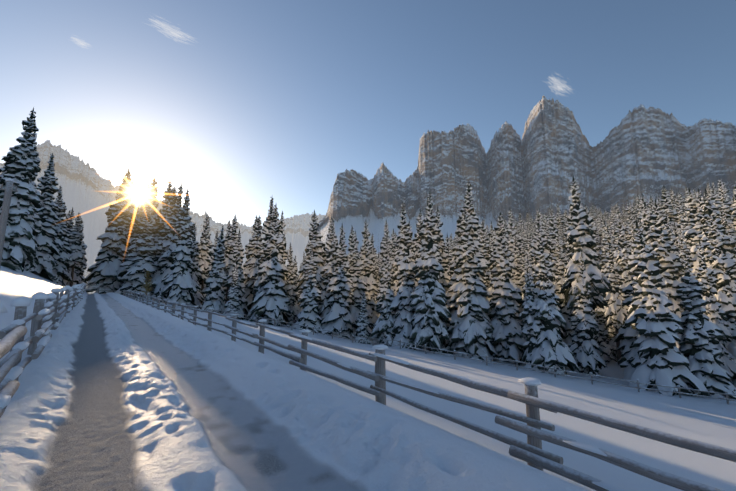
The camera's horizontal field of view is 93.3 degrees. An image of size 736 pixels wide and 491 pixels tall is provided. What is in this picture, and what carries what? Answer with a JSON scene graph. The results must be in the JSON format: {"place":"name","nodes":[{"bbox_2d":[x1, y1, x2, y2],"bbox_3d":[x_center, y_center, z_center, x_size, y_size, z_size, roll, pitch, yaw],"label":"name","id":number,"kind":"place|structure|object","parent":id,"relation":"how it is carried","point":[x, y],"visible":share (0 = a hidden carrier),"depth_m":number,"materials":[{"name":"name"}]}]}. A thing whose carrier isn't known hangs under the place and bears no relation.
{"place":"outdoors","nodes":[
{"label":"outdoors","id":0,"kind":"place"},
{"bbox_2d":[0,283,85,408],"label":"snow","id":1,"kind":"structure","parent":0,"point":[15,372],"depth_m":5.72,"materials":[{"name":"snow"}]},
{"bbox_2d":[0,140,196,293],"bbox_3d":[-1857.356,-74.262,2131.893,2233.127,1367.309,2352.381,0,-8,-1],"label":"peak","id":2,"kind":"structure","parent":0,"point":[89,193],"depth_m":2250.09,"materials":[{"name":"snow"}]},
{"bbox_2d":[188,209,325,274],"bbox_3d":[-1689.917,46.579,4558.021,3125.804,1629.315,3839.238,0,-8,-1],"label":"ridge","id":3,"kind":"structure","parent":0,"point":[296,231],"depth_m":5394.29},
{"bbox_2d":[0,250,735,490],"bbox_3d":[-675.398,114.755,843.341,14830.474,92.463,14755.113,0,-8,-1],"label":"ground snow","id":4,"kind":"structure","parent":0,"point":[116,392],"depth_m":5.16,"materials":[{"name":"snow"}]},
{"bbox_2d":[0,181,17,266],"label":"service pole","id":5,"kind":"object","parent":4,"relation":"on","point":[6,204],"visible":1,"depth_m":11.87,"materials":[{"name":"brown wood"}]},
{"bbox_2d":[0,107,41,272],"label":"spruce","id":6,"kind":"object","parent":4,"relation":"on","point":[22,160],"visible":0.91,"depth_m":39.44,"materials":[{"name":"green plant"}]},
{"bbox_2d":[22,131,41,270],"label":"spruce","id":7,"kind":"object","parent":4,"relation":"on","point":[37,218],"visible":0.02,"depth_m":43.65,"materials":[{"name":"green plant"}]},
{"bbox_2d":[0,285,84,417],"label":"fence","id":8,"kind":"object","parent":4,"relation":"on","point":[11,335],"visible":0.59,"depth_m":5.25,"materials":[{"name":"brown wood"}]},
{"bbox_2d":[24,153,62,278],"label":"spruce","id":9,"kind":"object","parent":4,"relation":"on","point":[47,239],"visible":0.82,"depth_m":54.73,"materials":[{"name":"green plant"}]},
{"bbox_2d":[47,185,72,284],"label":"spruce","id":10,"kind":"object","parent":4,"relation":"on","point":[60,271],"visible":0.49,"depth_m":60.80,"materials":[{"name":"green plant"}]},
{"bbox_2d":[57,207,80,286],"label":"spruce","id":11,"kind":"object","parent":4,"relation":"on","point":[69,222],"visible":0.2,"depth_m":75.97,"materials":[{"name":"green plant"}]},
{"bbox_2d":[67,213,86,286],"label":"spruce","id":12,"kind":"object","parent":4,"relation":"on","point":[77,255],"visible":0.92,"depth_m":68.12,"materials":[{"name":"green plant"}]},
{"bbox_2d":[73,219,87,293],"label":"spruce","id":13,"kind":"object","parent":4,"relation":"on","point":[80,276],"visible":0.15,"depth_m":88.61,"materials":[{"name":"green plant"}]},
{"bbox_2d":[84,174,131,293],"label":"spruce","id":14,"kind":"object","parent":4,"relation":"on","point":[105,269],"visible":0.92,"depth_m":66.54,"materials":[{"name":"green plant"}]},
{"bbox_2d":[101,172,138,293],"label":"spruce","id":15,"kind":"object","parent":4,"relation":"on","point":[131,235],"visible":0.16,"depth_m":72.62,"materials":[{"name":"green plant"}]},
{"bbox_2d":[126,168,138,209],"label":"spruce","id":16,"kind":"object","parent":4,"relation":"on","point":[133,198],"visible":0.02,"depth_m":87.36,"materials":[{"name":"white plant"}]},
{"bbox_2d":[115,201,158,299],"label":"spruce","id":17,"kind":"object","parent":4,"relation":"on","point":[139,263],"visible":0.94,"depth_m":62.73,"materials":[{"name":"green plant"}]},
{"bbox_2d":[133,182,155,237],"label":"spruce","id":18,"kind":"object","parent":4,"relation":"on","point":[146,197],"visible":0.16,"depth_m":79.15,"materials":[{"name":"green plant"}]},
{"bbox_2d":[139,271,152,298],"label":"conifer tree","id":19,"kind":"object","parent":4,"relation":"on","point":[148,274],"depth_m":50.57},
{"bbox_2d":[149,176,158,241],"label":"spruce","id":20,"kind":"object","parent":4,"relation":"on","point":[154,200],"visible":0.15,"depth_m":85.92,"materials":[{"name":"green plant"}]},
{"bbox_2d":[152,182,172,262],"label":"spruce","id":21,"kind":"object","parent":4,"relation":"on","point":[163,212],"visible":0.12,"depth_m":75.47,"materials":[{"name":"green plant"}]},
{"bbox_2d":[151,187,177,302],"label":"spruce","id":22,"kind":"object","parent":4,"relation":"on","point":[163,225],"visible":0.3,"depth_m":65.64,"materials":[{"name":"green plant"}]},
{"bbox_2d":[154,181,182,302],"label":"spruce","id":23,"kind":"object","parent":4,"relation":"on","point":[170,244],"visible":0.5,"depth_m":64.65,"materials":[{"name":"green plant"}]},
{"bbox_2d":[161,188,199,305],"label":"spruce","id":24,"kind":"object","parent":4,"relation":"on","point":[180,284],"visible":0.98,"depth_m":55.87,"materials":[{"name":"white plant"}]},
{"bbox_2d":[189,225,204,308],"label":"spruce","id":25,"kind":"object","parent":4,"relation":"on","point":[198,296],"visible":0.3,"depth_m":80.83,"materials":[{"name":"green plant"}]},
{"bbox_2d":[196,216,212,304],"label":"spruce","id":26,"kind":"object","parent":4,"relation":"on","point":[205,244],"visible":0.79,"depth_m":84.77,"materials":[{"name":"white plant"}]},
{"bbox_2d":[201,232,218,305],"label":"spruce","id":27,"kind":"object","parent":4,"relation":"on","point":[212,252],"visible":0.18,"depth_m":78.75,"materials":[{"name":"green plant"}]},
{"bbox_2d":[202,226,226,313],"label":"spruce","id":28,"kind":"object","parent":4,"relation":"on","point":[215,299],"visible":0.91,"depth_m":55.34,"materials":[{"name":"white plant"}]},
{"bbox_2d":[223,220,230,302],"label":"spruce","id":29,"kind":"object","parent":4,"relation":"on","point":[225,243],"visible":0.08,"depth_m":66.81,"materials":[{"name":"green plant"}]},
{"bbox_2d":[224,264,240,318],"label":"spruce","id":30,"kind":"object","parent":4,"relation":"on","point":[233,307],"visible":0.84,"depth_m":51.83,"materials":[{"name":"white plant"}]},
{"bbox_2d":[222,214,244,303],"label":"spruce","id":31,"kind":"object","parent":4,"relation":"on","point":[231,243],"visible":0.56,"depth_m":60.63,"materials":[{"name":"white plant"}]},
{"bbox_2d":[223,228,248,319],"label":"spruce","id":32,"kind":"object","parent":4,"relation":"on","point":[238,255],"visible":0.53,"depth_m":54.23,"materials":[{"name":"white plant"}]},
{"bbox_2d":[243,215,257,318],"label":"spruce","id":33,"kind":"object","parent":4,"relation":"on","point":[248,295],"visible":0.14,"depth_m":61.90,"materials":[{"name":"green plant"}]},
{"bbox_2d":[244,216,263,305],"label":"spruce","id":34,"kind":"object","parent":4,"relation":"on","point":[255,246],"visible":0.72,"depth_m":60.24,"materials":[{"name":"white plant"}]},
{"bbox_2d":[246,197,273,322],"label":"spruce","id":35,"kind":"object","parent":4,"relation":"on","point":[260,255],"visible":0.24,"depth_m":53.09,"materials":[{"name":"green plant"}]},
{"bbox_2d":[249,205,290,326],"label":"spruce","id":36,"kind":"object","parent":4,"relation":"on","point":[271,300],"visible":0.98,"depth_m":49.49,"materials":[{"name":"white plant"}]},
{"bbox_2d":[278,211,287,324],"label":"spruce","id":37,"kind":"object","parent":4,"relation":"on","point":[284,250],"visible":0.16,"depth_m":58.82,"materials":[{"name":"white plant"}]},
{"bbox_2d":[283,242,301,326],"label":"spruce","id":38,"kind":"object","parent":4,"relation":"on","point":[292,294],"visible":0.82,"depth_m":56.46,"materials":[{"name":"white plant"}]},
{"bbox_2d":[292,246,322,332],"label":"spruce","id":39,"kind":"object","parent":4,"relation":"on","point":[308,300],"visible":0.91,"depth_m":46.78,"materials":[{"name":"white plant"}]},
{"bbox_2d":[294,209,325,291],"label":"spruce","id":40,"kind":"object","parent":4,"relation":"on","point":[316,243],"visible":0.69,"depth_m":55.18,"materials":[{"name":"white plant"}]},
{"bbox_2d":[317,218,334,314],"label":"spruce","id":41,"kind":"object","parent":4,"relation":"on","point":[325,253],"visible":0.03,"depth_m":56.30,"materials":[{"name":"green plant"}]},
{"bbox_2d":[318,217,338,323],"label":"spruce","id":42,"kind":"object","parent":4,"relation":"on","point":[328,268],"visible":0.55,"depth_m":49.88,"materials":[{"name":"white plant"}]},
{"bbox_2d":[319,224,356,338],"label":"spruce","id":43,"kind":"object","parent":4,"relation":"on","point":[338,318],"visible":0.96,"depth_m":47.09,"materials":[{"name":"white plant"}]},
{"bbox_2d":[347,227,373,337],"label":"spruce","id":44,"kind":"object","parent":4,"relation":"on","point":[360,288],"visible":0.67,"depth_m":50.21,"materials":[{"name":"white plant"}]},
{"bbox_2d":[353,292,371,343],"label":"spruce","id":45,"kind":"object","parent":4,"relation":"on","point":[363,323],"visible":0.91,"depth_m":42.45,"materials":[{"name":"white plant"}]},
{"bbox_2d":[359,221,378,338],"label":"spruce","id":46,"kind":"object","parent":4,"relation":"on","point":[367,258],"visible":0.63,"depth_m":54.83,"materials":[{"name":"white plant"}]},
{"bbox_2d":[372,249,378,289],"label":"spruce","id":47,"kind":"object","parent":4,"relation":"on","point":[376,273],"visible":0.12,"depth_m":64.09,"materials":[{"name":"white plant"}]},
{"bbox_2d":[375,220,390,297],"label":"spruce","id":48,"kind":"object","parent":4,"relation":"on","point":[386,235],"visible":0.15,"depth_m":62.96,"materials":[{"name":"white plant"}]},
{"bbox_2d":[371,238,395,346],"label":"spruce","id":49,"kind":"object","parent":4,"relation":"on","point":[383,326],"visible":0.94,"depth_m":41.52,"materials":[{"name":"white plant"}]},
{"bbox_2d":[389,229,398,292],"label":"spruce","id":50,"kind":"object","parent":4,"relation":"on","point":[393,254],"visible":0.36,"depth_m":53.36,"materials":[{"name":"white plant"}]},
{"bbox_2d":[390,202,425,348],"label":"spruce","id":51,"kind":"object","parent":4,"relation":"on","point":[404,274],"visible":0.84,"depth_m":40.80,"materials":[{"name":"white plant"}]},
{"bbox_2d":[409,221,418,286],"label":"spruce","id":52,"kind":"object","parent":4,"relation":"on","point":[412,249],"visible":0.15,"depth_m":49.22,"materials":[{"name":"white plant"}]},
{"bbox_2d":[413,209,423,283],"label":"spruce","id":53,"kind":"object","parent":4,"relation":"on","point":[417,240],"visible":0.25,"depth_m":52.72,"materials":[{"name":"white plant"}]},
{"bbox_2d":[406,191,451,352],"bbox_3d":[6.834,3.120,39.859,5.333,19.652,4.838,0,-6,17],"label":"spruce","id":54,"kind":"object","parent":4,"relation":"on","point":[431,315],"visible":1,"depth_m":38.55,"materials":[{"name":"white plant"}]},
{"bbox_2d":[123,290,735,490],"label":"fence","id":55,"kind":"object","parent":4,"relation":"on","point":[532,452],"visible":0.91,"depth_m":4.24,"materials":[{"name":"brown wood"}]},
{"bbox_2d":[423,205,450,345],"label":"spruce","id":56,"kind":"object","parent":4,"relation":"on","point":[444,279],"visible":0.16,"depth_m":46.42,"materials":[{"name":"white plant"}]},
{"bbox_2d":[444,234,453,276],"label":"spruce","id":57,"kind":"object","parent":4,"relation":"on","point":[448,271],"visible":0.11,"depth_m":55.65,"materials":[{"name":"white plant"}]},
{"bbox_2d":[186,302,735,403],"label":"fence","id":58,"kind":"object","parent":4,"relation":"on","point":[727,399],"visible":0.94,"depth_m":31.87,"materials":[{"name":"brown wood"}]},
{"bbox_2d":[186,303,735,394],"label":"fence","id":59,"kind":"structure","parent":58,"relation":"on","point":[486,355],"depth_m":33.26,"materials":[{"name":"white"}]},
{"bbox_2d":[442,182,496,361],"bbox_3d":[11.579,2.766,41.441,6.544,22.667,6.032,-5,-10,33],"label":"spruce","id":60,"kind":"object","parent":4,"relation":"on","point":[462,312],"visible":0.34,"depth_m":40.84,"materials":[{"name":"white plant"}]},
{"bbox_2d":[445,209,499,358],"bbox_3d":[11.621,4.440,40.176,5.978,18.326,5.892,2,-7,-15],"label":"spruce","id":61,"kind":"object","parent":4,"relation":"on","point":[469,330],"visible":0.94,"depth_m":38.90,"materials":[{"name":"white plant"}]},
{"bbox_2d":[479,219,491,320],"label":"spruce","id":62,"kind":"object","parent":4,"relation":"on","point":[485,250],"visible":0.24,"depth_m":54.08,"materials":[{"name":"white plant"}]},
{"bbox_2d":[488,221,494,248],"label":"spruce","id":63,"kind":"object","parent":4,"relation":"on","point":[491,234],"visible":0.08,"depth_m":69.51,"materials":[{"name":"white plant"}]},
{"bbox_2d":[486,213,525,365],"bbox_3d":[15.878,4.961,40.837,5.621,18.538,6.064,-7,-12,42],"label":"spruce","id":64,"kind":"object","parent":4,"relation":"on","point":[508,340],"visible":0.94,"depth_m":39.49,"materials":[{"name":"white plant"}]},
{"bbox_2d":[505,209,521,278],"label":"spruce","id":65,"kind":"object","parent":4,"relation":"on","point":[511,234],"visible":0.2,"depth_m":53.60,"materials":[{"name":"white plant"}]},
{"bbox_2d":[511,235,522,329],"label":"spruce","id":66,"kind":"object","parent":4,"relation":"on","point":[516,256],"visible":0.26,"depth_m":49.70,"materials":[{"name":"white plant"}]},
{"bbox_2d":[517,239,532,334],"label":"spruce","id":67,"kind":"object","parent":4,"relation":"on","point":[522,271],"visible":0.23,"depth_m":49.00,"materials":[{"name":"white plant"}]},
{"bbox_2d":[521,255,536,361],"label":"spruce","id":68,"kind":"object","parent":4,"relation":"on","point":[528,266],"visible":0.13,"depth_m":39.56,"materials":[{"name":"white plant"}]},
{"bbox_2d":[526,225,531,257],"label":"spruce","id":69,"kind":"object","parent":4,"relation":"on","point":[528,248],"visible":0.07,"depth_m":78.75,"materials":[{"name":"white plant"}]},
{"bbox_2d":[519,268,544,371],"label":"spruce","id":70,"kind":"object","parent":4,"relation":"on","point":[531,330],"visible":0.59,"depth_m":34.48,"materials":[{"name":"white plant"}]},
{"bbox_2d":[529,210,565,367],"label":"spruce","id":71,"kind":"object","parent":4,"relation":"on","point":[545,247],"visible":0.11,"depth_m":41.55,"materials":[{"name":"white plant"}]},
{"bbox_2d":[543,212,555,282],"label":"spruce","id":72,"kind":"object","parent":4,"relation":"on","point":[551,242],"visible":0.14,"depth_m":58.62,"materials":[{"name":"white plant"}]},
{"bbox_2d":[529,224,579,375],"bbox_3d":[17.872,5.603,34.654,4.362,16.495,4.845,-6,-10,27],"label":"spruce","id":73,"kind":"object","parent":4,"relation":"on","point":[552,349],"visible":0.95,"depth_m":33.54,"materials":[{"name":"white plant"}]},
{"bbox_2d":[549,211,568,261],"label":"spruce","id":74,"kind":"object","parent":4,"relation":"on","point":[553,223],"visible":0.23,"depth_m":65.03,"materials":[{"name":"white plant"}]},
{"bbox_2d":[555,203,564,232],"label":"spruce","id":75,"kind":"object","parent":4,"relation":"on","point":[559,219],"visible":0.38,"depth_m":115.86,"materials":[{"name":"white plant"}]},
{"bbox_2d":[551,233,574,344],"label":"spruce","id":76,"kind":"object","parent":4,"relation":"on","point":[559,261],"visible":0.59,"depth_m":42.67,"materials":[{"name":"white plant"}]},
{"bbox_2d":[560,176,611,316],"bbox_3d":[24.156,3.067,38.422,5.040,22.772,5.137,-2,-8,14],"label":"spruce","id":77,"kind":"object","parent":4,"relation":"on","point":[578,234],"visible":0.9,"depth_m":37.84,"materials":[{"name":"white plant"}]},
{"bbox_2d":[567,253,607,374],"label":"spruce","id":78,"kind":"object","parent":4,"relation":"on","point":[583,345],"visible":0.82,"depth_m":35.72,"materials":[{"name":"white plant"}]},
{"bbox_2d":[584,204,601,264],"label":"spruce","id":79,"kind":"object","parent":4,"relation":"on","point":[597,247],"visible":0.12,"depth_m":87.36,"materials":[{"name":"white plant"}]},
{"bbox_2d":[596,208,602,244],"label":"spruce","id":80,"kind":"object","parent":4,"relation":"on","point":[599,220],"visible":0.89,"depth_m":147.11,"materials":[{"name":"white plant"}]},
{"bbox_2d":[593,305,616,362],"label":"spruce","id":81,"kind":"object","parent":4,"relation":"on","point":[601,339],"visible":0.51,"depth_m":42.50,"materials":[{"name":"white plant"}]},
{"bbox_2d":[600,226,614,274],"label":"spruce","id":82,"kind":"object","parent":4,"relation":"on","point":[608,240],"visible":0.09,"depth_m":53.56,"materials":[{"name":"white plant"}]},
{"bbox_2d":[601,221,615,274],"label":"spruce","id":83,"kind":"object","parent":4,"relation":"on","point":[603,253],"visible":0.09,"depth_m":66.30,"materials":[{"name":"white plant"}]},
{"bbox_2d":[603,292,622,358],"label":"spruce","id":84,"kind":"object","parent":4,"relation":"on","point":[612,334],"visible":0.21,"depth_m":43.67,"materials":[{"name":"white plant"}]},
{"bbox_2d":[597,243,629,365],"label":"spruce","id":85,"kind":"object","parent":4,"relation":"on","point":[615,314],"visible":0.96,"depth_m":41.63,"materials":[{"name":"white plant"}]},
{"bbox_2d":[609,208,617,236],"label":"spruce","id":86,"kind":"object","parent":4,"relation":"on","point":[613,220],"visible":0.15,"depth_m":95.25,"materials":[{"name":"white plant"}]},
{"bbox_2d":[612,215,632,341],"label":"spruce","id":87,"kind":"object","parent":4,"relation":"on","point":[621,253],"visible":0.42,"depth_m":47.88,"materials":[{"name":"white plant"}]},
{"bbox_2d":[625,202,635,250],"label":"spruce","id":88,"kind":"object","parent":4,"relation":"on","point":[629,227],"visible":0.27,"depth_m":77.05,"materials":[{"name":"white plant"}]},
{"bbox_2d":[614,220,668,381],"bbox_3d":[27.033,5.572,34.287,4.961,16.843,4.992,6,-7,-24],"label":"spruce","id":89,"kind":"object","parent":4,"relation":"on","point":[629,353],"visible":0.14,"depth_m":34.07,"materials":[{"name":"white plant"}]},
{"bbox_2d":[631,202,653,295],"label":"spruce","id":90,"kind":"object","parent":4,"relation":"on","point":[646,215],"visible":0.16,"depth_m":41.22,"materials":[{"name":"white plant"}]},
{"bbox_2d":[635,194,649,227],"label":"spruce","id":91,"kind":"object","parent":4,"relation":"on","point":[641,203],"visible":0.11,"depth_m":69.26,"materials":[{"name":"white plant"}]},
{"bbox_2d":[624,220,708,395],"bbox_3d":[25.754,5.450,30.982,4.846,16.654,5.358,6,-10,-36],"label":"spruce","id":92,"kind":"object","parent":4,"relation":"on","point":[655,322],"visible":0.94,"depth_m":30.34,"materials":[{"name":"white plant"}]},
{"bbox_2d":[648,200,684,355],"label":"spruce","id":93,"kind":"object","parent":4,"relation":"on","point":[663,246],"visible":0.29,"depth_m":37.85,"materials":[{"name":"white plant"}]},
{"bbox_2d":[660,185,680,235],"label":"spruce","id":94,"kind":"object","parent":4,"relation":"on","point":[666,206],"visible":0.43,"depth_m":81.30,"materials":[{"name":"white plant"}]},
{"bbox_2d":[664,222,683,282],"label":"spruce","id":95,"kind":"object","parent":4,"relation":"on","point":[680,256],"visible":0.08,"depth_m":42.82,"materials":[{"name":"white plant"}]},
{"bbox_2d":[675,195,682,228],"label":"spruce","id":96,"kind":"object","parent":4,"relation":"on","point":[679,209],"visible":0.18,"depth_m":88.52,"materials":[{"name":"white plant"}]},
{"bbox_2d":[676,208,688,246],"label":"spruce","id":97,"kind":"object","parent":4,"relation":"on","point":[683,213],"visible":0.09,"depth_m":58.58,"materials":[{"name":"white plant"}]},
{"bbox_2d":[676,227,696,279],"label":"spruce","id":98,"kind":"object","parent":4,"relation":"on","point":[683,250],"visible":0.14,"depth_m":49.02,"materials":[{"name":"white plant"}]},
{"bbox_2d":[682,188,703,278],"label":"spruce","id":99,"kind":"object","parent":4,"relation":"on","point":[691,229],"visible":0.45,"depth_m":50.12,"materials":[{"name":"white plant"}]},
{"bbox_2d":[694,188,705,242],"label":"spruce","id":100,"kind":"object","parent":4,"relation":"on","point":[700,204],"visible":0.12,"depth_m":49.58,"materials":[{"name":"white plant"}]},
{"bbox_2d":[676,255,735,399],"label":"spruce","id":101,"kind":"object","parent":4,"relation":"on","point":[702,334],"visible":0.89,"depth_m":30.20,"materials":[{"name":"green plant"}]},
{"bbox_2d":[695,240,735,384],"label":"spruce","id":102,"kind":"object","parent":4,"relation":"on","point":[715,313],"visible":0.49,"depth_m":33.91,"materials":[{"name":"white plant"}]},
{"bbox_2d":[695,189,735,283],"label":"spruce","id":103,"kind":"object","parent":4,"relation":"on","point":[728,241],"visible":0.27,"depth_m":40.35,"materials":[{"name":"white plant"}]},
{"bbox_2d":[704,213,735,378],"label":"spruce","id":104,"kind":"object","parent":4,"relation":"on","point":[722,266],"visible":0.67,"depth_m":35.87,"materials":[{"name":"white plant"}]},
{"bbox_2d":[713,179,735,255],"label":"spruce","id":105,"kind":"object","parent":4,"relation":"on","point":[722,202],"visible":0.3,"depth_m":62.18,"materials":[{"name":"white plant"}]},
{"bbox_2d":[719,208,735,258],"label":"spruce","id":106,"kind":"object","parent":4,"relation":"on","point":[722,217],"visible":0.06,"depth_m":50.26,"materials":[{"name":"white plant"}]},
{"bbox_2d":[731,186,735,228],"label":"spruce","id":107,"kind":"object","parent":4,"relation":"on","point":[734,211],"visible":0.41,"depth_m":62.72,"materials":[{"name":"white plant"}]},
{"bbox_2d":[0,0,735,226],"label":"sky","id":108,"kind":"structure","parent":0,"point":[254,101],"materials":[{"name":"blue"}]},
{"bbox_2d":[123,290,630,490],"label":"snow on fence","id":109,"kind":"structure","parent":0,"point":[529,381],"depth_m":5.65,"materials":[{"name":"white"}]},
{"bbox_2d":[317,95,735,254],"bbox_3d":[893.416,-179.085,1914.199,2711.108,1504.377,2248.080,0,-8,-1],"label":"geisler peaks","id":110,"kind":"object","parent":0,"point":[640,150],"visible":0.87,"depth_m":2032.13,"materials":[{"name":"stone"}]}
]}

